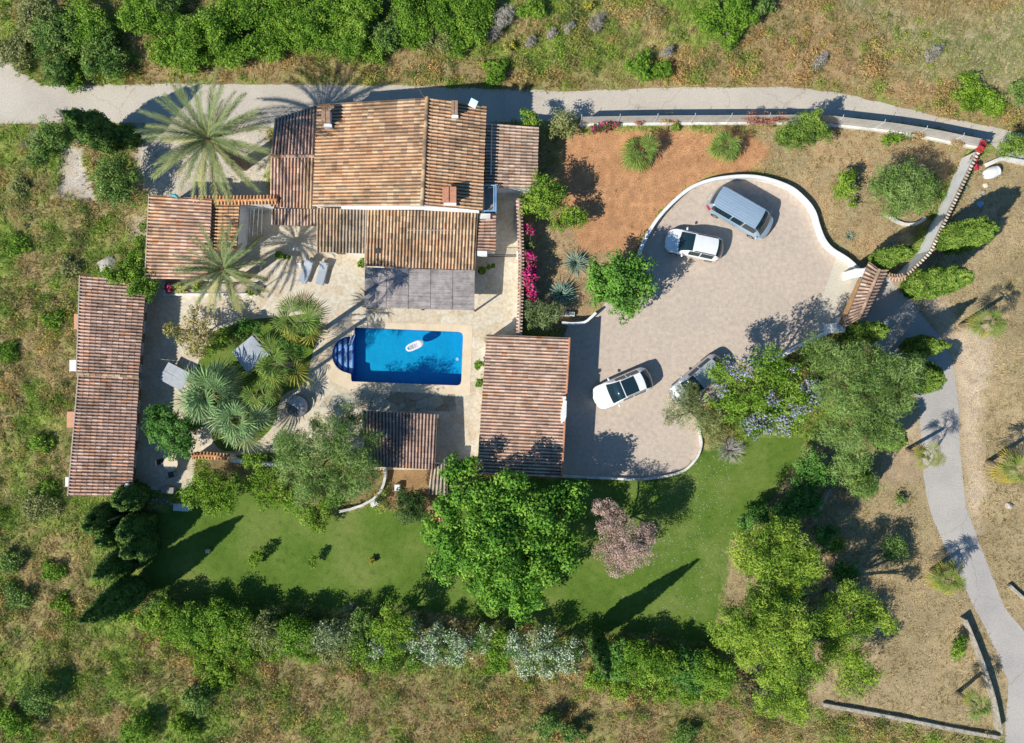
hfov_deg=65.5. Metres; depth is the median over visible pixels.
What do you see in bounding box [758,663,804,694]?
understory shrub
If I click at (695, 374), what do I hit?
parked car
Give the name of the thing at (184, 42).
scrub bush
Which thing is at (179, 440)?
ficus tree
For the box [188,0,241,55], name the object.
scrub bush
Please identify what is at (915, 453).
fan palm
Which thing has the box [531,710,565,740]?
scrub bush
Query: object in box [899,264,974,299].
cypress tree
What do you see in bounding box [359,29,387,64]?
scrub bush
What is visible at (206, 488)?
citrus tree
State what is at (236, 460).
garden wall
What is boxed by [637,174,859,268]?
curved wall
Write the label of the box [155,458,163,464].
garden chair
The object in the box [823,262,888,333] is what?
entrance gate
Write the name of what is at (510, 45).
broom shrub
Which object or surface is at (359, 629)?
hedge shrub
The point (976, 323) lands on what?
fan palm
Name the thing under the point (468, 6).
scrub bush
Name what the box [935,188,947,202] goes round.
agave plant
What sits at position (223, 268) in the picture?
date palm
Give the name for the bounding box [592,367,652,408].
parked car
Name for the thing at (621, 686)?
hedge
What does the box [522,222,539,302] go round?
bougainvillea
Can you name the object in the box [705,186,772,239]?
parked van
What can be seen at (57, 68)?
scrub bush
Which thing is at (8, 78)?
paved lane
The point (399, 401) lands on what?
crazy paving
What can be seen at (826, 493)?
stone wall
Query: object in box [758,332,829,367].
curved wall
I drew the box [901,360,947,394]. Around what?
cypress tree
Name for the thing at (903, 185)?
willow shrub
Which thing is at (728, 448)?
bare bush
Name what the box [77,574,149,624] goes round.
cypress tree
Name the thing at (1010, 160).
kerb wall
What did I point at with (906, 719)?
stone wall
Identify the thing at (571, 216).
citrus tree
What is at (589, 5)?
broom shrub
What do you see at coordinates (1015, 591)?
stone wall
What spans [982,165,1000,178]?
boulder
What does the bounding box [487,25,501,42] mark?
dry shrub
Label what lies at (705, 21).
scrub bush
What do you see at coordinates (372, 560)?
lawn sapling
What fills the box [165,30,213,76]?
scrub bush
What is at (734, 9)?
scrub bush
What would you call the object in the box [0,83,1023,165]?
road
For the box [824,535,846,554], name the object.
field shrub
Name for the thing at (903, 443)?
shrub
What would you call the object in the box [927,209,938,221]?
agave plant
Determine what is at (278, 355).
fan palm
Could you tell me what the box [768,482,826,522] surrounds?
evergreen shrub
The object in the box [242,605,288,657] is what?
hedge shrub
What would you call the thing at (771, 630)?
mimosa tree
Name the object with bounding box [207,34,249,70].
scrub bush
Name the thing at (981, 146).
bougainvillea
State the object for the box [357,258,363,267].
wall climber
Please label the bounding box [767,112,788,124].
hedge plant
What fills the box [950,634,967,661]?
field shrub
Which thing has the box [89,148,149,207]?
bushy tree
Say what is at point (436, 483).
tiled shelter
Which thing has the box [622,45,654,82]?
scrub bush
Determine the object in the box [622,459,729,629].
daisies
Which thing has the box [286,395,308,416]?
round daybed
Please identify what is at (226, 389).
fan palm
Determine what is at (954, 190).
boundary wall
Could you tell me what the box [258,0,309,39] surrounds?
scrub bush
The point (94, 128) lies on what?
cypress tree
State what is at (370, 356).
swimming pool
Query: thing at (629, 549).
bare tree
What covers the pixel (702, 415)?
feathery shrub
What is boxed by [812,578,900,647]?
mimosa tree
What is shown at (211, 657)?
hedge
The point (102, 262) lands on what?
boulder
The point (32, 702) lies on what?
scrub bush
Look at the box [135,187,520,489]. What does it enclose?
terrace
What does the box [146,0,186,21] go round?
scrub bush
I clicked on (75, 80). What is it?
scrub bush
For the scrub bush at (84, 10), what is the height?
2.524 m
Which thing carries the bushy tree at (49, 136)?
on the ground at (684, 162)
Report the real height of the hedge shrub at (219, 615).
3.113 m
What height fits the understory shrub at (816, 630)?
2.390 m
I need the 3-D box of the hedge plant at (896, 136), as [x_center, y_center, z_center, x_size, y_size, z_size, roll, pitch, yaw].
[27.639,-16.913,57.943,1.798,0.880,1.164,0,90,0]
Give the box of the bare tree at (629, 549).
[590,497,658,578]
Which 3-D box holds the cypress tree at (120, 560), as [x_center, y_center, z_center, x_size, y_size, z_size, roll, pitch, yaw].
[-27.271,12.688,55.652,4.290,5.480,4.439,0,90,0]
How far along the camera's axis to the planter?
57.83 m
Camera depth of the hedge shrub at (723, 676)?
56.29 m
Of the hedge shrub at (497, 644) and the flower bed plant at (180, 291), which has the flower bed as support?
the flower bed plant at (180, 291)
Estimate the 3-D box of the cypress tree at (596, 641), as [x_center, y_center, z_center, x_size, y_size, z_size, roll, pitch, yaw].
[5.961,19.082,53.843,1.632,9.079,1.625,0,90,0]
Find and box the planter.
[394,484,400,490]
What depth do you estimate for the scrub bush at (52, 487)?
57.83 m
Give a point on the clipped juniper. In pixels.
(805, 130)
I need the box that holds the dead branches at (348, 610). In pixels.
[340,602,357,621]
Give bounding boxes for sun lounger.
[298,258,314,283]
[315,261,328,285]
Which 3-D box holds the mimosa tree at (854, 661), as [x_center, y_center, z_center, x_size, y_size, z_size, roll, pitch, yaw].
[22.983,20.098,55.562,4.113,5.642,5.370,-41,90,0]
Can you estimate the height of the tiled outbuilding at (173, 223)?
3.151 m
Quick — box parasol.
[159,362,191,390]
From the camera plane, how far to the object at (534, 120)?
55.81 m
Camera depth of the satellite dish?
53.85 m
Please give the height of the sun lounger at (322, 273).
0.632 m
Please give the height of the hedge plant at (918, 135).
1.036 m
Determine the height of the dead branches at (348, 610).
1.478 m
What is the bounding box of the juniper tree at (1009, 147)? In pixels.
[995,132,1023,158]
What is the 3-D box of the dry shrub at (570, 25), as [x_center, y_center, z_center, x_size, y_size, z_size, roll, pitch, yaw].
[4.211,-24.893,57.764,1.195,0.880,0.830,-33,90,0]
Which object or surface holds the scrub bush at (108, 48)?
on the ground at (684, 162)
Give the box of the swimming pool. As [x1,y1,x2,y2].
[322,322,472,394]
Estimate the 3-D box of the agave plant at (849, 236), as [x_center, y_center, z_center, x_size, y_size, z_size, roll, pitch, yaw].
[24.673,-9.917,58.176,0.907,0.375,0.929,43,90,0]
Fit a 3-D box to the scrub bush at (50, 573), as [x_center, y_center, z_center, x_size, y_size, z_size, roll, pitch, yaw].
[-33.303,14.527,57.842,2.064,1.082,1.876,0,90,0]
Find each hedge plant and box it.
[661,112,677,124]
[670,121,679,132]
[739,110,771,130]
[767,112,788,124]
[880,131,904,146]
[911,131,928,140]
[949,138,963,148]
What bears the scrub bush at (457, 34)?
on the ground at (684, 162)
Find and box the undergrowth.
[0,0,1023,742]
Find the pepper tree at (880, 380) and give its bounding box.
[796,330,930,503]
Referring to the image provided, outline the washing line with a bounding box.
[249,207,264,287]
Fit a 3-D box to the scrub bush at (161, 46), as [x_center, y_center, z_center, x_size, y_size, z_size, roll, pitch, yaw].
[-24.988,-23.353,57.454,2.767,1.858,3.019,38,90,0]
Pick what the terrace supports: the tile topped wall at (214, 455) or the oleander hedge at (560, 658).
the tile topped wall at (214, 455)
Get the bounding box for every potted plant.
[275,251,290,259]
[475,378,482,387]
[478,263,494,273]
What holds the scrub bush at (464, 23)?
on the ground at (684, 162)
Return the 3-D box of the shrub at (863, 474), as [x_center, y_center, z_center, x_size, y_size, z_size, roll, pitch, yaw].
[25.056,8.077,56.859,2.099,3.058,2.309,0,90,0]
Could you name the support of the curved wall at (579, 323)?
on the ground at (684, 162)
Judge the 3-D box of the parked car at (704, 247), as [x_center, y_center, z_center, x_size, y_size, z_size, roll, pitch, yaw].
[13.216,-9.165,57.534,4.212,1.584,2.237,12,90,0]
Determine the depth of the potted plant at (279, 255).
57.69 m
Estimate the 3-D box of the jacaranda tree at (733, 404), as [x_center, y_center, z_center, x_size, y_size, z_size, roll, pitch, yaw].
[16.653,1.369,54.824,7.950,7.117,6.148,36,90,0]
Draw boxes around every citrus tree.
[176,463,240,519]
[517,167,568,221]
[548,205,591,232]
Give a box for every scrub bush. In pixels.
[0,32,34,76]
[0,340,20,364]
[0,547,26,575]
[0,706,39,739]
[1,580,36,612]
[5,228,37,257]
[6,174,31,199]
[14,0,62,48]
[15,671,58,719]
[19,487,66,524]
[26,431,55,455]
[27,4,83,53]
[31,17,83,88]
[36,479,61,498]
[38,307,66,330]
[41,560,67,582]
[47,592,74,614]
[58,253,84,281]
[61,0,116,53]
[62,56,85,94]
[77,45,130,82]
[79,17,125,61]
[114,0,165,36]
[119,711,158,742]
[131,16,162,37]
[144,29,174,69]
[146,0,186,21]
[155,9,211,60]
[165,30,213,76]
[166,715,200,742]
[179,681,218,718]
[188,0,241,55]
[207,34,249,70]
[212,0,271,33]
[241,14,284,63]
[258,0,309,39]
[267,20,312,57]
[288,0,343,54]
[307,0,350,27]
[313,21,370,66]
[337,0,381,38]
[350,0,382,27]
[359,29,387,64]
[368,9,407,53]
[389,0,433,43]
[394,19,433,51]
[418,21,454,56]
[425,0,463,34]
[436,27,467,60]
[453,0,496,48]
[456,0,499,29]
[481,55,508,84]
[514,0,546,20]
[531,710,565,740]
[560,722,587,742]
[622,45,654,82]
[651,59,673,78]
[673,722,700,742]
[690,0,730,40]
[720,21,747,51]
[721,0,759,28]
[754,0,777,16]
[950,71,987,112]
[976,86,1008,118]
[1006,78,1023,106]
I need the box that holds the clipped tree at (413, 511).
[390,485,434,526]
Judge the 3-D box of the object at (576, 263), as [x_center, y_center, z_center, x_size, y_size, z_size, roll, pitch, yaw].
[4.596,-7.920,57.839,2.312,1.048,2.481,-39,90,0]
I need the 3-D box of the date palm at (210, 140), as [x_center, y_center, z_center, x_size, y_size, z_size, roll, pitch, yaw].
[-19.802,-15.237,53.360,8.935,10.046,8.635,0,90,0]
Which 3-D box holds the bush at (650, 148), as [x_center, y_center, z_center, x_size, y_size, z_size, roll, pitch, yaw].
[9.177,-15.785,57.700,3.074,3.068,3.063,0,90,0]
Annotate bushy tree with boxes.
[20,114,68,169]
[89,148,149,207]
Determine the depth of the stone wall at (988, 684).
57.74 m
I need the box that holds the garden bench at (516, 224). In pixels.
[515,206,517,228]
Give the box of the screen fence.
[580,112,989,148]
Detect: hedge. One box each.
[116,608,320,697]
[367,613,495,667]
[482,661,717,705]
[503,623,585,681]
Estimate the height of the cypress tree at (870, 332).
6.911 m
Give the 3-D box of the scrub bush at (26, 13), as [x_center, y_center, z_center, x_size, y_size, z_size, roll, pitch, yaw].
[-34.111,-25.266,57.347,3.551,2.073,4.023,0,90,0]
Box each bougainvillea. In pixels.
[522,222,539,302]
[589,120,618,133]
[970,140,987,171]
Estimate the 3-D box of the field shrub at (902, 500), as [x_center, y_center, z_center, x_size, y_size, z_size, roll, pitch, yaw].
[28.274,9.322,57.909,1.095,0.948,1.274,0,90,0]
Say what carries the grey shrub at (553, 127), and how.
on the ground at (684, 162)
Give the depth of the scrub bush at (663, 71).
57.41 m
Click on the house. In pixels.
(401, 183)
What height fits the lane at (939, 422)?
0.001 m
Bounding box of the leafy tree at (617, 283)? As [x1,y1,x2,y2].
[585,246,659,324]
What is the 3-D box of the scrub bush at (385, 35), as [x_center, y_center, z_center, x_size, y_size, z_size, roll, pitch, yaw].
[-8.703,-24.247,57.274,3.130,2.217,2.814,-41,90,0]
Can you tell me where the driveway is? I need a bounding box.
[563,180,835,477]
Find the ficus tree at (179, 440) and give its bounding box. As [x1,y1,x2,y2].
[140,402,206,461]
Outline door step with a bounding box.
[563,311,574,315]
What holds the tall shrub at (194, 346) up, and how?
on the terrace
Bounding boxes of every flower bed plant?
[163,282,173,293]
[173,282,187,293]
[191,283,253,296]
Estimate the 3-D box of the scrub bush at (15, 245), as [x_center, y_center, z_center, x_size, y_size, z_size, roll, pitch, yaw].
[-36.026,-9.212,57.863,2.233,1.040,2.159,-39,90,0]
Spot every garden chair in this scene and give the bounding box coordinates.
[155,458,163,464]
[166,471,174,478]
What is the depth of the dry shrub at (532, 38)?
57.72 m
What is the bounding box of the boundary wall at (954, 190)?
[897,152,979,275]
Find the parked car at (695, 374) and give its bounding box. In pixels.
[669,354,725,404]
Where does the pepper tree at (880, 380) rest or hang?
on the ground at (684, 162)
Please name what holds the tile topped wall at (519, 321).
on the terrace
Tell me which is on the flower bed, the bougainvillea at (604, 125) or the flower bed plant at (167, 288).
the flower bed plant at (167, 288)
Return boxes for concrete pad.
[811,257,861,331]
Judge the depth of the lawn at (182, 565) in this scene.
58.33 m
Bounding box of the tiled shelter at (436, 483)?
[428,463,447,494]
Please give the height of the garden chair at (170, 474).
0.850 m
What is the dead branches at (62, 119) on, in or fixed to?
on the road
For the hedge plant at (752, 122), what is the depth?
57.23 m
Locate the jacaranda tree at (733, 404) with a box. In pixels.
[702,341,825,440]
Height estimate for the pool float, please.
0.205 m
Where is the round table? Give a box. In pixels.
[163,456,177,470]
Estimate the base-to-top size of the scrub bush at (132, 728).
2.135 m
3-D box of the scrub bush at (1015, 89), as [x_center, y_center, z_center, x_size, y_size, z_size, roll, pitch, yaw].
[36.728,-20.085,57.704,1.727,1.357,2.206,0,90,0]
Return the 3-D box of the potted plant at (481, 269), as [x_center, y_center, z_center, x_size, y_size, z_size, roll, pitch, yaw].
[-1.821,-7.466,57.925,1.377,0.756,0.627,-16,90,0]
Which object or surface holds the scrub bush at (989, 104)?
on the ground at (684, 162)
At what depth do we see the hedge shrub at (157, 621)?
56.47 m
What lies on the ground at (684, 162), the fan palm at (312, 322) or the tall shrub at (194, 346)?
the fan palm at (312, 322)
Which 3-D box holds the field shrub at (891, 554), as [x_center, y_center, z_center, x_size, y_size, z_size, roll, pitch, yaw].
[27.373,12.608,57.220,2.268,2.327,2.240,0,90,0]
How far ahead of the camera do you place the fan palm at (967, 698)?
55.52 m
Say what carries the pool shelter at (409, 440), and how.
on the terrace
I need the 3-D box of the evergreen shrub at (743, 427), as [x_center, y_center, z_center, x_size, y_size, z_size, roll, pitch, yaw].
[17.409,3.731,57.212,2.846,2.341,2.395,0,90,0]
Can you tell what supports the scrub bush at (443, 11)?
on the ground at (684, 162)
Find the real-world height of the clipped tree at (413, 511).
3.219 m
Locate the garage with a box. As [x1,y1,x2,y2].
[476,334,570,477]
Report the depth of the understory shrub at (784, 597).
56.35 m
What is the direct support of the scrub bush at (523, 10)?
on the ground at (684, 162)
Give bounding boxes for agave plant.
[843,232,855,242]
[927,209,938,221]
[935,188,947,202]
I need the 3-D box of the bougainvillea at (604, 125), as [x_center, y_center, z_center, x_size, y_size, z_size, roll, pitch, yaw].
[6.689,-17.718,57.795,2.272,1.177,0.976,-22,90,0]
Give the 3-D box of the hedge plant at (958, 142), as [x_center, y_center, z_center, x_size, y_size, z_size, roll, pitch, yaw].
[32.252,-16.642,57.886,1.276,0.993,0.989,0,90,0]
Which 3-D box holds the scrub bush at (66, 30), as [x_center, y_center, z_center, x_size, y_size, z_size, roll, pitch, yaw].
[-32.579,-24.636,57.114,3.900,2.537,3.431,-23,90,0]
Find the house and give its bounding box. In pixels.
[270,96,538,269]
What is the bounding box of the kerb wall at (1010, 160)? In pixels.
[984,156,1023,166]
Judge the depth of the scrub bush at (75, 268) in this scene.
57.77 m
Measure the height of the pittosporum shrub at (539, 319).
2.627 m
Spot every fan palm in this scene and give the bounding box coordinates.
[169,355,248,424]
[202,392,283,454]
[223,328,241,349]
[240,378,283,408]
[252,331,314,391]
[268,290,330,346]
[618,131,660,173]
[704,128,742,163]
[905,441,948,469]
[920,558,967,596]
[955,686,992,721]
[958,308,1007,338]
[985,446,1023,483]
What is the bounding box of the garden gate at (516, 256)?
[487,251,517,259]
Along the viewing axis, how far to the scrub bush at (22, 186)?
57.81 m
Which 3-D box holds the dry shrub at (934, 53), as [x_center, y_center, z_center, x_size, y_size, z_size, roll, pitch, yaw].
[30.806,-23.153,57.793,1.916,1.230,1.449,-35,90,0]
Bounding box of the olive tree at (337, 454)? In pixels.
[270,401,387,509]
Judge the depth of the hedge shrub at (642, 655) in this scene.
56.21 m
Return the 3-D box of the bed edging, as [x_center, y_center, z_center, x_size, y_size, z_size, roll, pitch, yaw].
[28.753,-11.018,58.183,2.931,0.300,0.751,4,90,0]
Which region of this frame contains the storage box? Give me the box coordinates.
[161,485,175,493]
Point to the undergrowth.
(570, 40)
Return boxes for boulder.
[97,256,114,271]
[977,201,983,207]
[982,165,1000,178]
[1005,502,1012,508]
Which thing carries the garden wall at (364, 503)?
on the ground at (684, 162)
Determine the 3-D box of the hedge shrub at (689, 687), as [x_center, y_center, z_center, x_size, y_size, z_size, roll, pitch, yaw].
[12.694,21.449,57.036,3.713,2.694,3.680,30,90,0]
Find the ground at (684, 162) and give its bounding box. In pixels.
[0,0,1023,742]
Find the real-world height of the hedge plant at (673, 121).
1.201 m
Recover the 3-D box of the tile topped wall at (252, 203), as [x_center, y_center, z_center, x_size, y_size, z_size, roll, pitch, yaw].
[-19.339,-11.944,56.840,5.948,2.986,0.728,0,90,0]
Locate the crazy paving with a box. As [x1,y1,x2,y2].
[319,391,455,411]
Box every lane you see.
[0,56,39,87]
[847,282,1023,742]
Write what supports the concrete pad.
on the driveway
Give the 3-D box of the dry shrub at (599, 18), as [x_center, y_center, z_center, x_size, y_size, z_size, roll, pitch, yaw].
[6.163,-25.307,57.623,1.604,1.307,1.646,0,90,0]
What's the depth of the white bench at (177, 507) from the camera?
57.88 m
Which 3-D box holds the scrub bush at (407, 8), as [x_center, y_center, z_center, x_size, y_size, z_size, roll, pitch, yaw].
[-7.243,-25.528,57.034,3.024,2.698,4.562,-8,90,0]
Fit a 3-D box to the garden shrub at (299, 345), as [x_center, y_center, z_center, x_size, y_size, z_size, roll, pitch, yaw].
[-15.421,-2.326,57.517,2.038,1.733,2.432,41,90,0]
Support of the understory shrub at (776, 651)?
on the ground at (684, 162)
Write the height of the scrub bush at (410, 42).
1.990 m
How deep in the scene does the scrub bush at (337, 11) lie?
56.47 m
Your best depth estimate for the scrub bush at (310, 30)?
56.44 m
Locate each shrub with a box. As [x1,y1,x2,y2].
[101,220,163,302]
[136,596,188,646]
[139,593,181,621]
[162,304,220,359]
[164,600,218,649]
[194,594,242,646]
[206,328,230,357]
[213,603,267,655]
[229,316,261,339]
[239,451,343,534]
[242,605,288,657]
[263,613,318,661]
[278,329,314,356]
[293,633,355,667]
[340,606,382,665]
[344,638,422,676]
[374,494,386,503]
[429,509,442,520]
[480,624,514,672]
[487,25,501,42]
[491,5,515,31]
[503,41,516,51]
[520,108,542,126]
[522,297,566,335]
[524,36,536,47]
[539,105,577,143]
[546,26,558,39]
[563,21,575,34]
[583,0,595,11]
[586,10,605,32]
[589,633,631,682]
[609,636,664,686]
[638,642,692,691]
[660,45,673,57]
[661,381,729,452]
[669,644,716,696]
[687,648,740,700]
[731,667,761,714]
[735,410,775,439]
[735,503,800,536]
[746,577,810,616]
[751,621,814,666]
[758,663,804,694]
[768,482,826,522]
[790,445,838,492]
[806,598,852,663]
[808,522,860,585]
[811,51,827,70]
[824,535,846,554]
[831,167,858,207]
[864,155,944,220]
[880,533,909,562]
[893,491,907,507]
[923,40,944,63]
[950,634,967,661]
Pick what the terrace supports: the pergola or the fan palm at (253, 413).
the pergola
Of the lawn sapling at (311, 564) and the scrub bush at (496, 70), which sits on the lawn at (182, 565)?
the lawn sapling at (311, 564)
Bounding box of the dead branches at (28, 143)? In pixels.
[20,130,38,155]
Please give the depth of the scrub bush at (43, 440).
57.73 m
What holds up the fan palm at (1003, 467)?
on the ground at (684, 162)
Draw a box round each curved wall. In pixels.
[561,312,596,324]
[563,413,702,479]
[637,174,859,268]
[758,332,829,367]
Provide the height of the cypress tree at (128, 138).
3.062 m
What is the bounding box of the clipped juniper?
[773,106,833,153]
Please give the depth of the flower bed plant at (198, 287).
57.59 m
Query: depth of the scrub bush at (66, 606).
57.87 m
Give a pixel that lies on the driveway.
(744, 294)
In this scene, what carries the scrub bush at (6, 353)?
on the ground at (684, 162)
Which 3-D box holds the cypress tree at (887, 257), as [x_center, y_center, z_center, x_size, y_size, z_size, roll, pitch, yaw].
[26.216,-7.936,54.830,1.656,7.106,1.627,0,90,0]
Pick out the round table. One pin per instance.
(169, 465)
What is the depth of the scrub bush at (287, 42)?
56.99 m
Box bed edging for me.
[885,214,926,225]
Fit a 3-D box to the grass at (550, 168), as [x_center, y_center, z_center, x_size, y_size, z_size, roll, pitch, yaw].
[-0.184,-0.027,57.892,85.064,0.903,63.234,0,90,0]
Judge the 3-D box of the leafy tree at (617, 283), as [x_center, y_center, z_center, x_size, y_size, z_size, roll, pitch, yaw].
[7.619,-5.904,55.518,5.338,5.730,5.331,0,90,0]
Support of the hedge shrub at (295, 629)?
on the ground at (684, 162)
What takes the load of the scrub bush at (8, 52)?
on the ground at (684, 162)
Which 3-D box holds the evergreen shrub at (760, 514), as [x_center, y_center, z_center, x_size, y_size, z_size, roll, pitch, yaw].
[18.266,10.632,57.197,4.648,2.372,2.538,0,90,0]
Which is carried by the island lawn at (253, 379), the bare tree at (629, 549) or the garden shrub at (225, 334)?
the garden shrub at (225, 334)
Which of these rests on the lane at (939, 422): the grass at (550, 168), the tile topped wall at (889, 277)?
the tile topped wall at (889, 277)
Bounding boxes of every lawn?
[146,437,803,642]
[197,314,320,451]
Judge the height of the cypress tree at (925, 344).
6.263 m
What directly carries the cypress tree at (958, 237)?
on the ground at (684, 162)
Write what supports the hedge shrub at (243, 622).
on the ground at (684, 162)
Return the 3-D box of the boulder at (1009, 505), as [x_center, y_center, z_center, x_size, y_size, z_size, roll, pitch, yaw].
[36.345,9.805,58.226,0.531,0.404,0.467,8,90,0]
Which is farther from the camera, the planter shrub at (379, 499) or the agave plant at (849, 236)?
the agave plant at (849, 236)
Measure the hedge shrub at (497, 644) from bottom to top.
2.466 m
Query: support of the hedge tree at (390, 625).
on the ground at (684, 162)
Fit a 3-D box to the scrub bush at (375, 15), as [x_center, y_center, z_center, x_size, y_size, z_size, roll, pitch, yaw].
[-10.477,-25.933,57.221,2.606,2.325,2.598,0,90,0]
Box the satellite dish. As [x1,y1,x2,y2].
[468,98,477,108]
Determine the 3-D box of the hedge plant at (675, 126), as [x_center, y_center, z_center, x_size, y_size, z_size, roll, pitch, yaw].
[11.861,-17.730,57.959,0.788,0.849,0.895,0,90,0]
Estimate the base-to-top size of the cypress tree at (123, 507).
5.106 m
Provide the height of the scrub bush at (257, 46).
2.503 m
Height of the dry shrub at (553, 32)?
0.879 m
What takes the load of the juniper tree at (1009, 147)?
on the ground at (684, 162)
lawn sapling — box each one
[247,550,264,568]
[306,554,316,568]
[369,557,376,564]
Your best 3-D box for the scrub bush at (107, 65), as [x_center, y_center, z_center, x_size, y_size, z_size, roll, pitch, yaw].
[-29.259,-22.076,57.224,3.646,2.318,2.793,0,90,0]
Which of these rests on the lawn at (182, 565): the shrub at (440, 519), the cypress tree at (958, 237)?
the shrub at (440, 519)
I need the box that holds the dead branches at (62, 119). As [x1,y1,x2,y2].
[53,108,65,123]
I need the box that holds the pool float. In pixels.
[406,340,423,351]
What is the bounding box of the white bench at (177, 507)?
[173,503,190,511]
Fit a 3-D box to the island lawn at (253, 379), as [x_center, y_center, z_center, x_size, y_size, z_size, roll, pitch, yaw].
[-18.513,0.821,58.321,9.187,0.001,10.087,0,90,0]
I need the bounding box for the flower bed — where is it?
[163,283,255,295]
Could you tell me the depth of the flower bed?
58.03 m
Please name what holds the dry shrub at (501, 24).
on the ground at (684, 162)
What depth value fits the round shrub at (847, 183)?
56.57 m
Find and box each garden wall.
[231,458,288,468]
[339,467,387,512]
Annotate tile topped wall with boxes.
[191,195,276,210]
[191,451,235,460]
[516,198,523,335]
[882,273,906,282]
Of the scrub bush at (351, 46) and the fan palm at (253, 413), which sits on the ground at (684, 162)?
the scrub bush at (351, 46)
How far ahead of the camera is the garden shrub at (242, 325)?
57.19 m
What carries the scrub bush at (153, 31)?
on the ground at (684, 162)
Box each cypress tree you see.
[60,107,123,154]
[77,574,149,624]
[79,479,160,543]
[91,523,161,580]
[114,124,142,149]
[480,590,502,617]
[584,627,611,680]
[841,320,890,344]
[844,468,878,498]
[866,244,919,268]
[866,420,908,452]
[898,334,951,358]
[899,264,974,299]
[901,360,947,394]
[934,216,1000,255]
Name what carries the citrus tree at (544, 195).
on the ground at (684, 162)
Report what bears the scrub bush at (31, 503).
on the ground at (684, 162)
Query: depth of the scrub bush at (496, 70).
57.51 m
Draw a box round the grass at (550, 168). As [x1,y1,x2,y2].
[0,0,1023,742]
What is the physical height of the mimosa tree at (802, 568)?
7.819 m
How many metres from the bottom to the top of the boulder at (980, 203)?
0.340 m
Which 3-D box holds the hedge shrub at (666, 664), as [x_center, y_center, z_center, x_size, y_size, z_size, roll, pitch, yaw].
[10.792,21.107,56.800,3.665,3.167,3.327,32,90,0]
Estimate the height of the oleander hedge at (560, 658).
3.256 m
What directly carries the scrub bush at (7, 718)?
on the ground at (684, 162)
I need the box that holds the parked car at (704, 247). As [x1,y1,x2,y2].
[664,227,723,261]
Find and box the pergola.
[364,267,475,311]
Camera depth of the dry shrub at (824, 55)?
57.78 m
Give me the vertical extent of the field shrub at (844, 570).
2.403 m
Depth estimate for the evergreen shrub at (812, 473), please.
55.81 m
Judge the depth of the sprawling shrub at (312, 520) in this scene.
56.51 m
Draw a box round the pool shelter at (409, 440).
[362,410,438,469]
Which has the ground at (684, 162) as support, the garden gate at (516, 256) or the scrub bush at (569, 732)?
the scrub bush at (569, 732)
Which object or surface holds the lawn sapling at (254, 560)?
on the lawn at (182, 565)
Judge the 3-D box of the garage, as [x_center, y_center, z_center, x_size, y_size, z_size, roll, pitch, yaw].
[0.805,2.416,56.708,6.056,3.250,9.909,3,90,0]
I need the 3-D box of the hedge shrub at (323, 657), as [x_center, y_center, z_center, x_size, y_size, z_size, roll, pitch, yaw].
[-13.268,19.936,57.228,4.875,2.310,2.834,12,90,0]
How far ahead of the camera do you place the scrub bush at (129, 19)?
56.48 m
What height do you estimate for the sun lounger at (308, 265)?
0.794 m
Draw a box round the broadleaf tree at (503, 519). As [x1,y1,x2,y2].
[419,451,591,629]
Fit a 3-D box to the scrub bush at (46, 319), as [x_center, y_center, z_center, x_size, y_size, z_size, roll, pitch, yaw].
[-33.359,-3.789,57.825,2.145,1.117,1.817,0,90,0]
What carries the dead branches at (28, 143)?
on the ground at (684, 162)
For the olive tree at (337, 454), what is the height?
6.698 m
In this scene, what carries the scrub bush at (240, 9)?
on the ground at (684, 162)
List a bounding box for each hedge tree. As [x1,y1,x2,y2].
[307,618,355,656]
[365,596,417,658]
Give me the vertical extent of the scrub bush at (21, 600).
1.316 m
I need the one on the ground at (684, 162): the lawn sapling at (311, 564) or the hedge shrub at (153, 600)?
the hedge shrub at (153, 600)
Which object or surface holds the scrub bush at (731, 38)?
on the ground at (684, 162)
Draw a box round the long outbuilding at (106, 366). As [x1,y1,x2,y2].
[65,275,147,496]
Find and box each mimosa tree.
[706,577,832,727]
[726,513,828,599]
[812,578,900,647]
[819,631,886,702]
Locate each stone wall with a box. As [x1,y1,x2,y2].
[811,488,831,521]
[822,702,999,739]
[960,616,1002,733]
[1006,584,1023,600]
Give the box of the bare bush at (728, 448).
[716,433,745,462]
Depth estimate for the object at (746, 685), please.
56.60 m
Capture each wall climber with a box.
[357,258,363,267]
[474,359,483,369]
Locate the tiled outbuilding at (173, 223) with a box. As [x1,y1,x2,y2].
[144,195,249,281]
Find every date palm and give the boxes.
[132,65,281,207]
[170,221,275,314]
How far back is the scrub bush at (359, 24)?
56.36 m
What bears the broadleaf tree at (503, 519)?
on the lawn at (182, 565)
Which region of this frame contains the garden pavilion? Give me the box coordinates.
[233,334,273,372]

